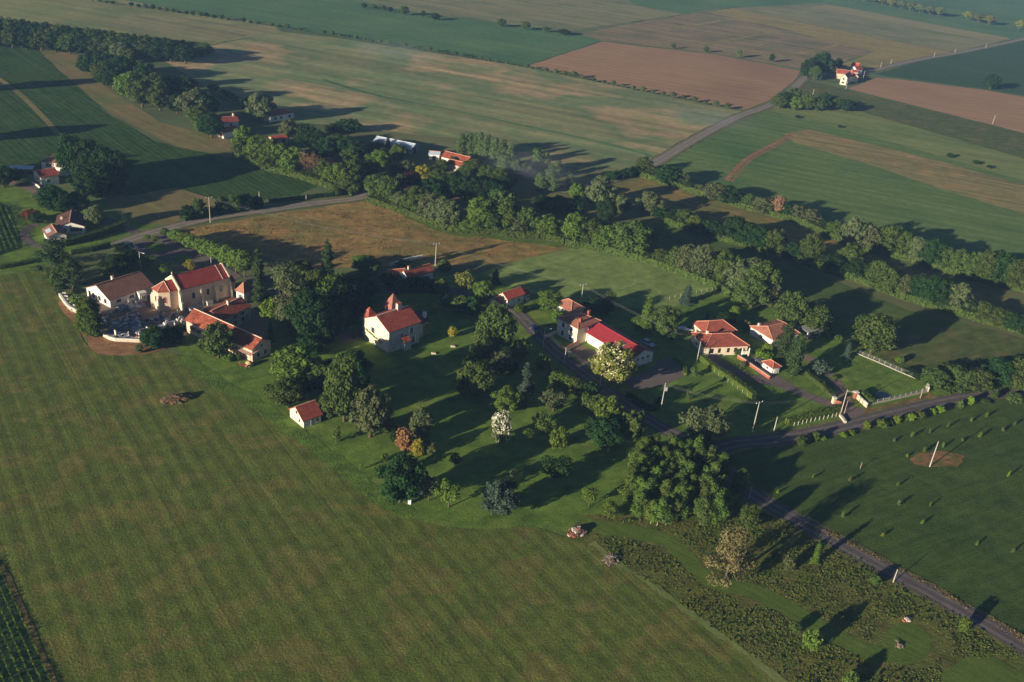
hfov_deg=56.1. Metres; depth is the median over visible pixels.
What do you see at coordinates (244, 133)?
hedgerow tree
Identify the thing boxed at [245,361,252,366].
straw stack
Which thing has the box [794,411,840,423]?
hedge fence
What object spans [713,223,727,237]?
hedgerow tree
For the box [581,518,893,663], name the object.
mown path
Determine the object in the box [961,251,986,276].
hedgerow tree
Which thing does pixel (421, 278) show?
street shrub
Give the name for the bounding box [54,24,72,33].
woodland tree
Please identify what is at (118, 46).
woodland tree
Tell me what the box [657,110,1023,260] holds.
field
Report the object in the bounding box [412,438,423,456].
bamboo clump
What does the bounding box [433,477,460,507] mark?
walnut tree
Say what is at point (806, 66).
farm tree
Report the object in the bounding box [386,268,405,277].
street house wing
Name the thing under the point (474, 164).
garden tree
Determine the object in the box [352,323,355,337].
cypress tree
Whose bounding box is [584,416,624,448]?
elder tree
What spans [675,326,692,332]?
boat on trailer
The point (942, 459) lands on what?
bare patch
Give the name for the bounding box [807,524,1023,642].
dry grass
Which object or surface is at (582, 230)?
hedgerow tree
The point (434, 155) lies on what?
farm shed
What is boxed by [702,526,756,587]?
deciduous tree
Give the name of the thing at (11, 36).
woodland tree
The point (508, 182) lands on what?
garden tree
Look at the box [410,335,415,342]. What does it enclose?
door
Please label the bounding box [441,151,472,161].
hamlet farm
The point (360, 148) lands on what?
hamlet tree
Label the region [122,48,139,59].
woodland tree
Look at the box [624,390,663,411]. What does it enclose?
hedge
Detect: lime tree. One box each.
[45,266,69,289]
[285,259,314,282]
[313,271,344,303]
[329,272,353,281]
[351,254,368,261]
[351,255,382,275]
[537,289,563,309]
[551,308,565,321]
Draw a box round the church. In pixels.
[150,263,235,311]
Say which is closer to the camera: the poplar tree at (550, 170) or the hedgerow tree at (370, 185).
the hedgerow tree at (370, 185)
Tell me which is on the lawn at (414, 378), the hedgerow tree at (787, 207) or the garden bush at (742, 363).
the garden bush at (742, 363)
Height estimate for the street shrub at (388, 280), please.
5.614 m
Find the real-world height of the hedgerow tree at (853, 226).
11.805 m
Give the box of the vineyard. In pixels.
[0,562,49,681]
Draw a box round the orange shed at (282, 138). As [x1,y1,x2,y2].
[269,134,287,143]
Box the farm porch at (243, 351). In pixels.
[234,346,259,359]
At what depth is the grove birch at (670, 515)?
192.61 m
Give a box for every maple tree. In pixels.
[454,269,475,293]
[472,281,495,301]
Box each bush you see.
[67,293,85,303]
[133,344,143,352]
[159,228,167,234]
[194,341,203,349]
[206,83,214,88]
[212,85,219,91]
[220,351,234,362]
[221,90,230,95]
[234,352,243,360]
[262,380,279,402]
[318,390,338,417]
[383,418,397,434]
[395,427,415,451]
[506,469,517,479]
[510,337,531,360]
[512,304,525,313]
[535,353,550,370]
[546,369,563,384]
[554,373,567,386]
[562,374,576,389]
[568,377,585,395]
[577,391,597,410]
[583,380,600,395]
[584,394,603,416]
[593,395,622,418]
[605,171,618,179]
[612,410,625,427]
[615,170,627,178]
[619,409,646,440]
[621,167,634,177]
[631,166,643,175]
[734,349,741,354]
[740,360,745,366]
[741,320,751,328]
[755,349,774,360]
[761,342,773,352]
[783,553,795,570]
[789,622,801,633]
[796,435,808,446]
[802,628,822,651]
[810,431,819,441]
[819,434,826,440]
[824,329,834,337]
[834,333,844,342]
[839,431,847,437]
[842,670,859,681]
[847,429,855,435]
[863,420,870,428]
[869,573,883,585]
[876,418,889,427]
[884,418,893,424]
[893,415,901,423]
[894,355,904,362]
[901,413,909,420]
[908,412,916,420]
[915,409,926,419]
[928,408,936,414]
[936,405,945,412]
[957,400,964,408]
[958,615,972,632]
[966,396,974,404]
[978,398,991,403]
[990,390,998,399]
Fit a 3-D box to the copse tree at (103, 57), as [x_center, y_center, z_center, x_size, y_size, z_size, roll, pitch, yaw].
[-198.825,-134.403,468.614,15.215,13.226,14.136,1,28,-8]
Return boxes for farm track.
[0,78,61,133]
[660,19,729,29]
[701,29,781,45]
[724,133,793,180]
[731,136,793,182]
[777,43,845,57]
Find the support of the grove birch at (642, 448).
on the lawn at (414, 378)
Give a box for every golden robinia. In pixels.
[729,306,739,316]
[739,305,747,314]
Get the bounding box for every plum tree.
[420,474,438,500]
[456,381,471,397]
[631,316,641,327]
[647,304,681,335]
[667,330,677,339]
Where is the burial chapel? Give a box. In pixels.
[137,290,146,301]
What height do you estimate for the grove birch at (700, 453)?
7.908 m
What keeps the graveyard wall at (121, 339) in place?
on the ground at (524, 191)
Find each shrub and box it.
[20,208,38,220]
[300,378,317,392]
[321,124,334,131]
[330,121,350,132]
[338,118,362,131]
[380,453,387,460]
[382,272,401,288]
[389,429,397,441]
[393,278,410,290]
[395,259,413,268]
[404,276,421,290]
[413,276,430,288]
[420,279,436,292]
[422,441,436,455]
[432,278,450,294]
[436,259,451,272]
[439,294,453,306]
[447,295,467,312]
[448,326,456,336]
[461,295,484,315]
[461,355,475,365]
[475,299,488,312]
[489,295,505,307]
[491,410,512,445]
[507,360,519,374]
[522,288,530,300]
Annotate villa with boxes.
[556,309,601,343]
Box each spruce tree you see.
[250,247,269,304]
[321,239,334,275]
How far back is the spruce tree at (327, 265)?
274.85 m
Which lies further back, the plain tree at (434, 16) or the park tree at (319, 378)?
the plain tree at (434, 16)
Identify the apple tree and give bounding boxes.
[266,376,305,407]
[490,385,523,412]
[519,391,529,406]
[538,388,570,411]
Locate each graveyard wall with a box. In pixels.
[59,293,77,311]
[102,333,140,342]
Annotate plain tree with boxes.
[397,6,409,14]
[430,13,440,19]
[497,18,506,26]
[521,21,530,29]
[558,29,570,34]
[736,49,741,56]
[769,53,774,61]
[982,73,1002,88]
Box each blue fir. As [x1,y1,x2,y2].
[516,362,534,395]
[679,285,693,306]
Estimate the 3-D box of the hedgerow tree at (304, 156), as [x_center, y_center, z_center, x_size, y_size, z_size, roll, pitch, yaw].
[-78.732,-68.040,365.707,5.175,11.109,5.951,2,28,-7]
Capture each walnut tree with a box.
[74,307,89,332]
[75,297,100,314]
[79,312,104,336]
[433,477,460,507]
[580,295,614,315]
[604,290,616,299]
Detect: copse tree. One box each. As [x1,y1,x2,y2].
[75,51,98,71]
[89,62,113,77]
[90,53,113,68]
[94,64,125,89]
[107,55,138,73]
[112,70,141,99]
[123,80,155,107]
[132,61,161,78]
[141,72,169,97]
[144,84,171,110]
[161,76,185,95]
[166,93,183,113]
[170,75,198,95]
[173,87,205,116]
[185,104,208,123]
[193,91,219,112]
[193,120,211,133]
[195,111,224,137]
[769,94,790,108]
[779,91,795,105]
[788,87,802,97]
[788,96,805,109]
[801,94,816,109]
[812,97,827,110]
[818,92,832,109]
[829,95,840,108]
[838,99,854,110]
[850,100,858,109]
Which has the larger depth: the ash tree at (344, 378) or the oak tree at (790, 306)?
the oak tree at (790, 306)
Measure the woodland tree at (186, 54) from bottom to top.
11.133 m
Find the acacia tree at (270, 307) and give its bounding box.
[259,297,281,323]
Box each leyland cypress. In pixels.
[774,320,797,360]
[784,332,807,376]
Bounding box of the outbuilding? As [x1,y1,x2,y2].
[497,286,525,306]
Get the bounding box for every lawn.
[0,178,157,274]
[176,273,1008,534]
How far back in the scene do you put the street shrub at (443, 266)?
296.73 m
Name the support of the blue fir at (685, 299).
on the field at (630, 283)
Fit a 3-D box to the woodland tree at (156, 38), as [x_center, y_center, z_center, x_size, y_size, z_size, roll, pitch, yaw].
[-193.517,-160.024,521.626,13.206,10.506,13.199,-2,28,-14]
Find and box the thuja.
[704,310,709,319]
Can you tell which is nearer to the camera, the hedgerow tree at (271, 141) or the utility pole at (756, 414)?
the utility pole at (756, 414)
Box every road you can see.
[18,182,141,233]
[108,153,367,248]
[245,273,717,449]
[557,38,1021,192]
[713,388,1023,654]
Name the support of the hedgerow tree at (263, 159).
on the ground at (524, 191)
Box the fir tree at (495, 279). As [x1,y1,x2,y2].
[490,269,501,285]
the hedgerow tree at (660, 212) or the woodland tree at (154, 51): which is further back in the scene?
the woodland tree at (154, 51)
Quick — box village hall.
[586,321,654,365]
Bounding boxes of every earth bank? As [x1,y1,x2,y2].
[58,300,75,321]
[81,332,165,355]
[863,393,932,411]
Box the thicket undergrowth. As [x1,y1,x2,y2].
[930,357,1010,394]
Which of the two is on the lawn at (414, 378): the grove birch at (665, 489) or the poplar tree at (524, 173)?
the grove birch at (665, 489)
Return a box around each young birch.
[581,484,598,506]
[601,500,618,518]
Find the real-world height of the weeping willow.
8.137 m
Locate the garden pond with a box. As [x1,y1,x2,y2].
[876,391,890,398]
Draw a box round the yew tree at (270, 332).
[268,322,275,342]
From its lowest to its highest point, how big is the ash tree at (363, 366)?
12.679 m
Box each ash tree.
[322,352,362,421]
[338,349,372,389]
[348,383,393,437]
[469,326,498,360]
[475,301,518,350]
[487,350,513,373]
[677,405,706,432]
[693,404,731,441]
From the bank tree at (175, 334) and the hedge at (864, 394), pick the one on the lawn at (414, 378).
the hedge at (864, 394)
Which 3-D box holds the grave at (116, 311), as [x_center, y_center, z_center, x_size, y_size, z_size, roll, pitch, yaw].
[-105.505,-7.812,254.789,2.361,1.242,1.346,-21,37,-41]
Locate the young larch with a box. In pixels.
[808,541,822,564]
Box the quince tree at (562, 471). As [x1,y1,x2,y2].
[539,455,572,480]
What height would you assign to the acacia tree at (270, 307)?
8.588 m
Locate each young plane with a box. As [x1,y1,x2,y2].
[141,254,157,265]
[142,234,150,239]
[150,235,158,240]
[155,261,175,273]
[182,259,195,270]
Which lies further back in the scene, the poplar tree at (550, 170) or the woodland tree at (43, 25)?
the woodland tree at (43, 25)
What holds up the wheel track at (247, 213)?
on the road at (295, 206)
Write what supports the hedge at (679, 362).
on the lawn at (414, 378)
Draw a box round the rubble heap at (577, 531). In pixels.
[567,525,586,537]
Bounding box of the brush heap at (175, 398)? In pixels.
[159,393,191,404]
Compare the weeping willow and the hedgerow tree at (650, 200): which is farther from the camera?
the hedgerow tree at (650, 200)
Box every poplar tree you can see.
[455,133,467,154]
[465,133,474,155]
[470,132,480,155]
[475,132,484,156]
[480,134,490,158]
[488,137,499,161]
[495,139,507,165]
[496,153,511,171]
[506,144,517,164]
[508,159,522,179]
[517,161,529,179]
[530,148,546,174]
[534,172,547,191]
[541,151,550,174]
[544,164,558,182]
[547,175,560,191]
[552,160,562,175]
[566,173,574,187]
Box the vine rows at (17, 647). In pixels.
[0,568,51,681]
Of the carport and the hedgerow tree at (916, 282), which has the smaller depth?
the carport
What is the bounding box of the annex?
[850,72,857,81]
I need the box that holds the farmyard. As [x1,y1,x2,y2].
[239,309,268,336]
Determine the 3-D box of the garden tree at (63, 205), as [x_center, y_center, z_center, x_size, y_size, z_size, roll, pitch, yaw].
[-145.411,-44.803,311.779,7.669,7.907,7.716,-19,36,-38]
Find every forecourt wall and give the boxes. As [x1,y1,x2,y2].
[544,330,556,338]
[565,341,579,350]
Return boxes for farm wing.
[204,297,251,325]
[448,159,462,170]
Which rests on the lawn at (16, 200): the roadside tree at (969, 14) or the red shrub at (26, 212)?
the red shrub at (26, 212)
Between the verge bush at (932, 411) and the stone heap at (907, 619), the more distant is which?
the verge bush at (932, 411)
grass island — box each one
[144,242,169,252]
[170,254,194,264]
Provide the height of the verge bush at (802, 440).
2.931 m
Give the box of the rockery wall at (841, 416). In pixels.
[839,414,846,422]
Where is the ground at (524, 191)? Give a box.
[0,1,1023,536]
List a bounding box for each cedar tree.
[29,236,71,279]
[51,257,93,293]
[270,262,306,334]
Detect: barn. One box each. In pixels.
[217,125,237,138]
[372,136,418,154]
[835,69,851,78]
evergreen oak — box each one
[372,452,428,504]
[480,478,523,515]
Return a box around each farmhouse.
[39,154,71,175]
[184,308,271,361]
[840,71,851,84]
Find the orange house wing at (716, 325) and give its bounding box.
[692,319,738,331]
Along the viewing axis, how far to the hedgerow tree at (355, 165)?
357.42 m
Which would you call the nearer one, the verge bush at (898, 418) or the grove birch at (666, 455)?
the grove birch at (666, 455)
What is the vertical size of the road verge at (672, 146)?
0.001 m
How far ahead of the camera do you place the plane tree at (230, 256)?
280.30 m
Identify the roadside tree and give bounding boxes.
[887,0,896,6]
[896,0,906,8]
[906,1,916,10]
[914,3,925,12]
[924,5,935,14]
[935,6,945,16]
[962,10,974,20]
[973,13,984,22]
[983,14,995,23]
[1014,19,1023,29]
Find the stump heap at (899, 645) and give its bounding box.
[895,641,902,648]
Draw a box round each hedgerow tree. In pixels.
[230,125,252,146]
[231,137,246,151]
[241,144,258,158]
[244,134,269,156]
[256,151,276,168]
[261,137,276,152]
[268,142,289,165]
[279,156,299,173]
[281,145,307,169]
[299,149,311,169]
[306,150,320,171]
[313,158,331,174]
[318,165,341,182]
[327,162,351,183]
[330,183,344,194]
[335,171,364,191]
[343,158,367,179]
[363,174,386,196]
[376,175,401,199]
[389,191,402,204]
[398,195,409,208]
[399,185,429,211]
[416,192,440,219]
[427,195,453,221]
[439,199,462,227]
[457,218,481,231]
[463,196,497,226]
[480,213,507,230]
[489,189,523,219]
[495,204,517,227]
[509,217,528,232]
[515,206,539,228]
[534,213,562,233]
[561,212,587,240]
[578,221,593,240]
[584,218,603,242]
[585,175,616,206]
[591,225,615,245]
[611,219,659,254]
[612,194,632,212]
[634,156,653,170]
[635,190,665,215]
[645,166,656,173]
[645,244,658,254]
[649,204,669,217]
[651,248,669,260]
[655,164,681,184]
[663,208,682,220]
[664,246,682,266]
[672,243,696,270]
[675,170,689,181]
[676,209,691,221]
[684,180,695,186]
[686,214,702,226]
[688,244,717,275]
[692,184,706,190]
[696,220,720,235]
[702,182,728,200]
[710,249,740,280]
[712,185,745,203]
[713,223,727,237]
[717,215,752,240]
[722,260,750,287]
[734,221,763,244]
[734,273,771,306]
[737,257,761,266]
[741,193,756,204]
[745,224,771,247]
[745,260,782,302]
[752,197,774,214]
[760,278,783,306]
[764,228,787,252]
[769,195,786,210]
[778,203,792,214]
[781,241,801,259]
[785,204,804,219]
[799,208,822,222]
[799,233,826,259]
[818,219,828,225]
[819,254,848,270]
[826,219,844,235]
[836,242,864,265]
[840,216,868,245]
[842,258,871,277]
[859,224,881,248]
[865,260,890,287]
[875,268,903,294]
[877,224,905,253]
[893,231,914,255]
[895,274,912,293]
[907,236,927,262]
[907,273,928,297]
[917,237,948,266]
[919,274,947,304]
[928,278,955,307]
[936,246,955,269]
[943,282,973,309]
[948,248,972,270]
[960,298,978,315]
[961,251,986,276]
[971,300,997,322]
[974,249,1002,280]
[986,306,1010,325]
[988,249,1016,282]
[1001,259,1023,288]
[1002,311,1021,329]
[1012,263,1023,289]
[1014,314,1023,334]
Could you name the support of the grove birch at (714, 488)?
on the lawn at (414, 378)
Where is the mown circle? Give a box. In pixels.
[882,623,930,663]
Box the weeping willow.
[83,204,106,227]
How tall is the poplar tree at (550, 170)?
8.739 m
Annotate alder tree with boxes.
[681,431,711,451]
[739,503,761,528]
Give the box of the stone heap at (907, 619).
[902,616,911,622]
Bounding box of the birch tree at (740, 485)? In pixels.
[729,467,749,492]
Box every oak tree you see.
[773,290,812,323]
[798,301,834,329]
[849,313,899,353]
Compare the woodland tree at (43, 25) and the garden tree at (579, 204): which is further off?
the woodland tree at (43, 25)
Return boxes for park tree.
[284,275,313,298]
[295,335,326,355]
[303,362,334,386]
[305,269,330,285]
[307,319,337,344]
[323,357,337,366]
[325,284,372,326]
[325,302,349,338]
[342,275,373,296]
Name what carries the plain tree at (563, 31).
on the field at (482, 39)
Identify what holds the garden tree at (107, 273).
on the ground at (524, 191)
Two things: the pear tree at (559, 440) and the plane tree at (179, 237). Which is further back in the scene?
the plane tree at (179, 237)
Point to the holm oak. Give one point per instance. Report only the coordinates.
(420, 423)
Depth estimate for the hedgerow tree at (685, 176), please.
394.69 m
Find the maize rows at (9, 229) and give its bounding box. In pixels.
[0,206,18,250]
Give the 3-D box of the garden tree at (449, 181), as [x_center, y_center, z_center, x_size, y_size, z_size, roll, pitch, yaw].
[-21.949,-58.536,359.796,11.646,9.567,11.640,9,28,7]
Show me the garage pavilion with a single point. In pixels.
(770, 366)
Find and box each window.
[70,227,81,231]
[162,297,166,303]
[240,315,245,322]
[408,326,414,333]
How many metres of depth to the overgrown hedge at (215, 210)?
321.85 m
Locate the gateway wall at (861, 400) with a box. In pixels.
[856,394,867,407]
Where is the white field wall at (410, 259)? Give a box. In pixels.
[390,255,422,266]
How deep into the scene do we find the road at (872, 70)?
511.75 m
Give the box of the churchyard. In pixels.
[88,292,234,337]
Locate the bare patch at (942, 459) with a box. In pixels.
[910,451,964,466]
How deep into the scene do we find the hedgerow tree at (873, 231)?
344.52 m
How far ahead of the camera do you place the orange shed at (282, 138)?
400.40 m
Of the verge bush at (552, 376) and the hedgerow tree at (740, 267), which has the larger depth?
the hedgerow tree at (740, 267)
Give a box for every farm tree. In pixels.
[799,58,815,77]
[809,54,821,66]
[809,66,821,79]
[817,51,833,72]
[826,58,837,74]
[835,58,842,67]
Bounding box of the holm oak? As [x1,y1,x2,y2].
[409,406,434,439]
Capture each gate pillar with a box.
[831,396,836,403]
[853,390,859,398]
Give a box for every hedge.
[0,257,43,269]
[64,219,127,246]
[68,240,110,254]
[162,321,185,331]
[180,203,260,220]
[231,149,357,195]
[268,187,364,202]
[365,194,564,244]
[564,237,746,304]
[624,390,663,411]
[638,169,1023,292]
[664,217,1023,334]
[672,357,686,375]
[699,353,762,404]
[785,403,843,424]
[802,369,834,397]
[858,387,874,403]
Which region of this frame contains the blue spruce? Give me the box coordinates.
[841,342,852,359]
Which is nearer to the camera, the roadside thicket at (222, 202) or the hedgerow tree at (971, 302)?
the hedgerow tree at (971, 302)
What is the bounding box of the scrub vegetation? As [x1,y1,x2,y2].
[594,511,1023,681]
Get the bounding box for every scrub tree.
[903,366,916,375]
[912,372,920,380]
[937,361,953,372]
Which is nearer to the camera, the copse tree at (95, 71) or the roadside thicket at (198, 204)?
the roadside thicket at (198, 204)
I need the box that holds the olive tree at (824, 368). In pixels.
[811,359,833,375]
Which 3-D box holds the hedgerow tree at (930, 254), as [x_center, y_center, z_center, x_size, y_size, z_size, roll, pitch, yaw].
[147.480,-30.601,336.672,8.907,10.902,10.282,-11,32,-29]
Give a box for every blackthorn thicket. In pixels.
[920,365,952,390]
[943,364,975,388]
[967,368,995,390]
[979,356,1018,386]
[1001,355,1016,359]
[1005,355,1023,391]
[1006,392,1023,403]
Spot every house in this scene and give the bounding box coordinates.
[55,210,85,233]
[188,304,202,312]
[221,113,238,127]
[235,281,253,302]
[264,105,294,121]
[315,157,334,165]
[361,294,430,352]
[398,263,434,279]
[556,298,585,313]
[691,330,749,356]
[749,319,799,346]
[850,62,859,69]
[851,65,862,73]
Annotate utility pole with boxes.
[660,383,667,408]
[752,401,762,431]
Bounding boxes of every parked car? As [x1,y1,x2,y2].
[529,324,540,332]
[640,338,654,346]
[754,356,764,365]
[806,333,818,339]
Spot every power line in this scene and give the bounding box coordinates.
[209,198,435,244]
[438,245,580,284]
[587,286,696,341]
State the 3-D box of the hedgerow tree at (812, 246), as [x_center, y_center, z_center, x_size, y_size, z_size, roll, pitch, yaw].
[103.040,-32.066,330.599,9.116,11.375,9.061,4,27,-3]
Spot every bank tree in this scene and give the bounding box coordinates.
[139,324,167,348]
[165,325,184,344]
[198,320,235,357]
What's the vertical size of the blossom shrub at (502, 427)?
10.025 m
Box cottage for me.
[289,399,322,427]
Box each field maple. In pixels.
[53,132,80,177]
[66,164,95,194]
[67,138,98,167]
[74,161,124,197]
[85,143,121,170]
[106,152,132,189]
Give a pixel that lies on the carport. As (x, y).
(806, 328)
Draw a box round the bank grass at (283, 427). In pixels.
[186,355,379,500]
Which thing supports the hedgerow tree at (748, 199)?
on the ground at (524, 191)
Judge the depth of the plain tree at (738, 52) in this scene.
669.03 m
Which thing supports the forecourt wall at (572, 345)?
on the lawn at (414, 378)
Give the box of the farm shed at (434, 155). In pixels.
[428,150,440,159]
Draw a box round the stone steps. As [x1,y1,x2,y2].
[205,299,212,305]
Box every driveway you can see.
[1,181,40,195]
[20,224,47,247]
[707,355,860,417]
[747,356,793,384]
[797,354,854,410]
[839,406,865,418]
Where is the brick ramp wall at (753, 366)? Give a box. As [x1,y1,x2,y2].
[737,355,770,378]
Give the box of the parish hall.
[85,271,153,307]
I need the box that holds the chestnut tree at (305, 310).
[282,286,337,336]
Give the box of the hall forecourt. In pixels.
[570,344,602,375]
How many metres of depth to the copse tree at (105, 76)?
448.47 m
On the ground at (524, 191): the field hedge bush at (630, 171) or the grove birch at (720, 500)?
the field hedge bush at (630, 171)
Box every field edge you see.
[0,564,56,681]
[177,353,417,519]
[323,79,653,157]
[366,199,578,249]
[589,541,787,681]
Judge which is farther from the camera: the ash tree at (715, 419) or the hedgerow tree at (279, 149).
the hedgerow tree at (279, 149)
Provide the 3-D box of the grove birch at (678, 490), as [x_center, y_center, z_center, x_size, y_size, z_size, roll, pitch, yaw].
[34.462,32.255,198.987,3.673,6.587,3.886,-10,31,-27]
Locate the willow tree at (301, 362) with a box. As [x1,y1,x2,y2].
[268,343,322,382]
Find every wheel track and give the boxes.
[109,158,367,246]
[111,155,368,248]
[245,275,718,448]
[246,277,680,439]
[558,38,1023,190]
[562,39,1023,191]
[717,393,1023,642]
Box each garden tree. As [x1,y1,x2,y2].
[0,165,14,187]
[12,167,23,181]
[27,211,46,223]
[32,184,68,211]
[52,191,77,212]
[68,191,90,210]
[96,254,131,273]
[99,265,117,278]
[112,241,132,252]
[118,249,142,264]
[362,159,378,176]
[363,149,394,169]
[365,141,389,154]
[385,137,390,148]
[388,143,408,160]
[389,165,401,176]
[394,173,407,188]
[396,160,416,173]
[404,170,420,185]
[413,182,432,190]
[414,164,430,182]
[418,177,446,195]
[428,167,445,178]
[434,159,449,169]
[439,172,462,195]
[448,175,476,198]
[455,165,475,176]
[462,158,484,173]
[465,177,490,197]
[475,164,495,178]
[479,179,505,198]
[487,167,511,180]
[495,175,514,190]
[532,194,554,209]
[549,194,574,211]
[568,183,584,198]
[570,199,584,211]
[596,198,618,222]
[713,312,735,324]
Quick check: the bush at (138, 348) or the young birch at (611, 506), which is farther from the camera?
the bush at (138, 348)
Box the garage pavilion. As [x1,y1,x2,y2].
[761,359,781,373]
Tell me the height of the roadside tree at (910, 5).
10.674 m
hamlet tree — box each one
[242,95,257,115]
[243,91,276,121]
[278,119,296,140]
[290,124,316,147]
[301,129,325,148]
[311,136,337,157]
[326,133,342,155]
[335,135,357,153]
[336,147,361,162]
[346,139,366,159]
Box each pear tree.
[531,410,557,435]
[549,426,569,448]
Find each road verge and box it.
[111,180,364,247]
[557,37,1023,193]
[709,386,1023,656]
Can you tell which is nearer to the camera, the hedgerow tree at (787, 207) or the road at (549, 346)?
the road at (549, 346)
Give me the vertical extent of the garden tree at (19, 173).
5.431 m
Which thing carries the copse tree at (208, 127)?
on the field at (112, 102)
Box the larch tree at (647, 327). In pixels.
[635,296,653,336]
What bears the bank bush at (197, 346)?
on the lawn at (414, 378)
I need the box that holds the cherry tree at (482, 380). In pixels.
[455,359,496,395]
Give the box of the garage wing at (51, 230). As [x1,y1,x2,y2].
[42,223,66,240]
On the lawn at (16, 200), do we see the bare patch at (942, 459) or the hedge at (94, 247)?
the hedge at (94, 247)
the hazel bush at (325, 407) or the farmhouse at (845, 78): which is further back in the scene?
the farmhouse at (845, 78)
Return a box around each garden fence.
[856,350,914,378]
[867,388,926,404]
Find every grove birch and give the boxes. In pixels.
[617,473,639,502]
[626,460,640,489]
[628,448,641,467]
[630,490,649,517]
[633,476,651,504]
[634,435,651,454]
[636,466,648,487]
[638,453,654,478]
[639,443,648,466]
[643,499,662,523]
[644,476,659,502]
[646,445,663,466]
[648,433,662,456]
[648,465,666,492]
[648,497,670,525]
[655,445,671,466]
[656,460,667,484]
[656,479,672,501]
[659,468,675,484]
[660,496,674,524]
[661,462,676,482]
[667,432,678,452]
[669,468,688,495]
[670,448,682,469]
[670,484,686,499]
[671,498,685,520]
[673,440,685,449]
[673,455,691,481]
[677,490,693,519]
[681,448,695,467]
[684,438,693,460]
[684,461,698,477]
[685,472,697,488]
[686,484,696,508]
[691,436,708,459]
[692,447,706,474]
[692,472,709,497]
[692,495,712,526]
[697,465,714,476]
[697,480,711,506]
[700,445,719,468]
[704,479,720,499]
[704,494,722,524]
[706,474,716,485]
[707,461,722,479]
[712,491,730,521]
[716,474,727,487]
[717,452,731,476]
[719,486,734,513]
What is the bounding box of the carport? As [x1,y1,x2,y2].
[798,325,820,335]
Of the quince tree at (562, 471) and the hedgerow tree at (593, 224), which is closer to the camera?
the quince tree at (562, 471)
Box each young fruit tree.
[332,425,341,442]
[449,452,461,466]
[521,428,534,442]
[685,389,692,399]
[690,365,699,376]
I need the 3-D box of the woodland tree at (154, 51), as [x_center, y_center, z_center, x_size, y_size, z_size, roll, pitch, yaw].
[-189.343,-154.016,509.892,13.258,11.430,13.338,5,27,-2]
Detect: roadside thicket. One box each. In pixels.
[179,204,195,218]
[190,198,207,217]
[214,195,228,212]
[226,193,244,211]
[239,192,255,209]
[251,195,263,207]
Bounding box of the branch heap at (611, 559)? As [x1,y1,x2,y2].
[602,552,621,566]
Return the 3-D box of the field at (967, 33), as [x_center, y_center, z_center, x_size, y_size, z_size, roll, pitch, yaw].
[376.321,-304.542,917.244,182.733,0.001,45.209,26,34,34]
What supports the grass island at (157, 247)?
on the car park at (200, 262)
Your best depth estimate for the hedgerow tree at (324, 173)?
355.82 m
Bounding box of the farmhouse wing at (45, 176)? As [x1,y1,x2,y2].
[32,167,59,185]
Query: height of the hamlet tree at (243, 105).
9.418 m
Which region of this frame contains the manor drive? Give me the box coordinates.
[337,329,362,342]
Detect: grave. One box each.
[105,328,113,334]
[109,308,119,314]
[109,330,117,337]
[111,317,121,325]
[117,322,126,328]
[121,313,129,321]
[121,333,129,337]
[122,323,129,329]
[124,305,132,312]
[128,300,134,307]
[128,306,137,310]
[128,319,138,325]
[130,313,138,318]
[130,323,141,330]
[134,298,142,307]
[154,317,161,323]
[157,322,165,327]
[162,311,170,320]
[165,320,172,326]
[167,313,175,318]
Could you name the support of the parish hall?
on the ground at (524, 191)
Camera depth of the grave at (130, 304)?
258.87 m
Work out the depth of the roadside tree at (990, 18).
946.03 m
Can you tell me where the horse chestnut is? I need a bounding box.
[588,340,639,384]
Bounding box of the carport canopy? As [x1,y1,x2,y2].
[9,165,34,172]
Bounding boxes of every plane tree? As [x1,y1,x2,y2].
[166,228,181,243]
[173,232,192,247]
[181,234,199,251]
[190,237,208,255]
[198,240,216,259]
[206,243,223,263]
[215,244,234,268]
[224,249,243,272]
[232,249,254,276]
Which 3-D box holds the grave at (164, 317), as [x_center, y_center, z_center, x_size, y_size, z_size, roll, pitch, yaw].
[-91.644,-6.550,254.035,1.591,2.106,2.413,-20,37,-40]
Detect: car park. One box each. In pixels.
[131,234,241,279]
[623,358,683,389]
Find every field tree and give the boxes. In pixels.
[570,71,578,76]
[690,96,697,102]
[712,100,719,106]
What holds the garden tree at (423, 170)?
on the ground at (524, 191)
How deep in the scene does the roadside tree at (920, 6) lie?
982.79 m
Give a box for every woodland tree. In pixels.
[0,16,6,28]
[0,26,21,47]
[1,17,17,31]
[9,18,26,29]
[15,28,32,49]
[22,21,38,30]
[26,29,51,50]
[31,21,51,32]
[42,32,67,51]
[44,23,63,36]
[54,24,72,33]
[56,32,77,52]
[68,26,82,35]
[71,33,92,53]
[78,27,94,36]
[86,35,103,53]
[88,28,108,36]
[97,40,116,54]
[101,29,119,38]
[102,37,119,53]
[108,41,128,55]
[113,32,130,40]
[117,37,137,48]
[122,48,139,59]
[124,33,141,44]
[132,40,150,59]
[136,34,152,40]
[142,40,165,60]
[150,36,165,44]
[159,41,179,61]
[160,37,179,45]
[172,43,199,63]
[185,41,200,53]
[192,42,214,55]
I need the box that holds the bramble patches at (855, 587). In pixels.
[607,511,1023,681]
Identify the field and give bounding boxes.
[0,0,280,45]
[0,44,317,199]
[0,202,21,254]
[0,269,774,681]
[37,48,315,174]
[98,13,279,39]
[107,187,216,224]
[128,0,600,64]
[161,32,741,171]
[180,200,567,268]
[356,0,731,29]
[480,248,716,309]
[530,42,799,108]
[566,495,1023,681]
[580,10,872,68]
[601,219,1023,369]
[613,177,1023,316]
[630,0,738,13]
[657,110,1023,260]
[708,8,949,68]
[728,0,1023,38]
[729,399,1023,633]
[733,3,1008,51]
[767,105,1023,180]
[785,129,1023,213]
[801,81,1023,157]
[813,5,1007,41]
[848,78,1023,132]
[876,41,1023,95]
[876,326,1023,369]
[931,648,1023,681]

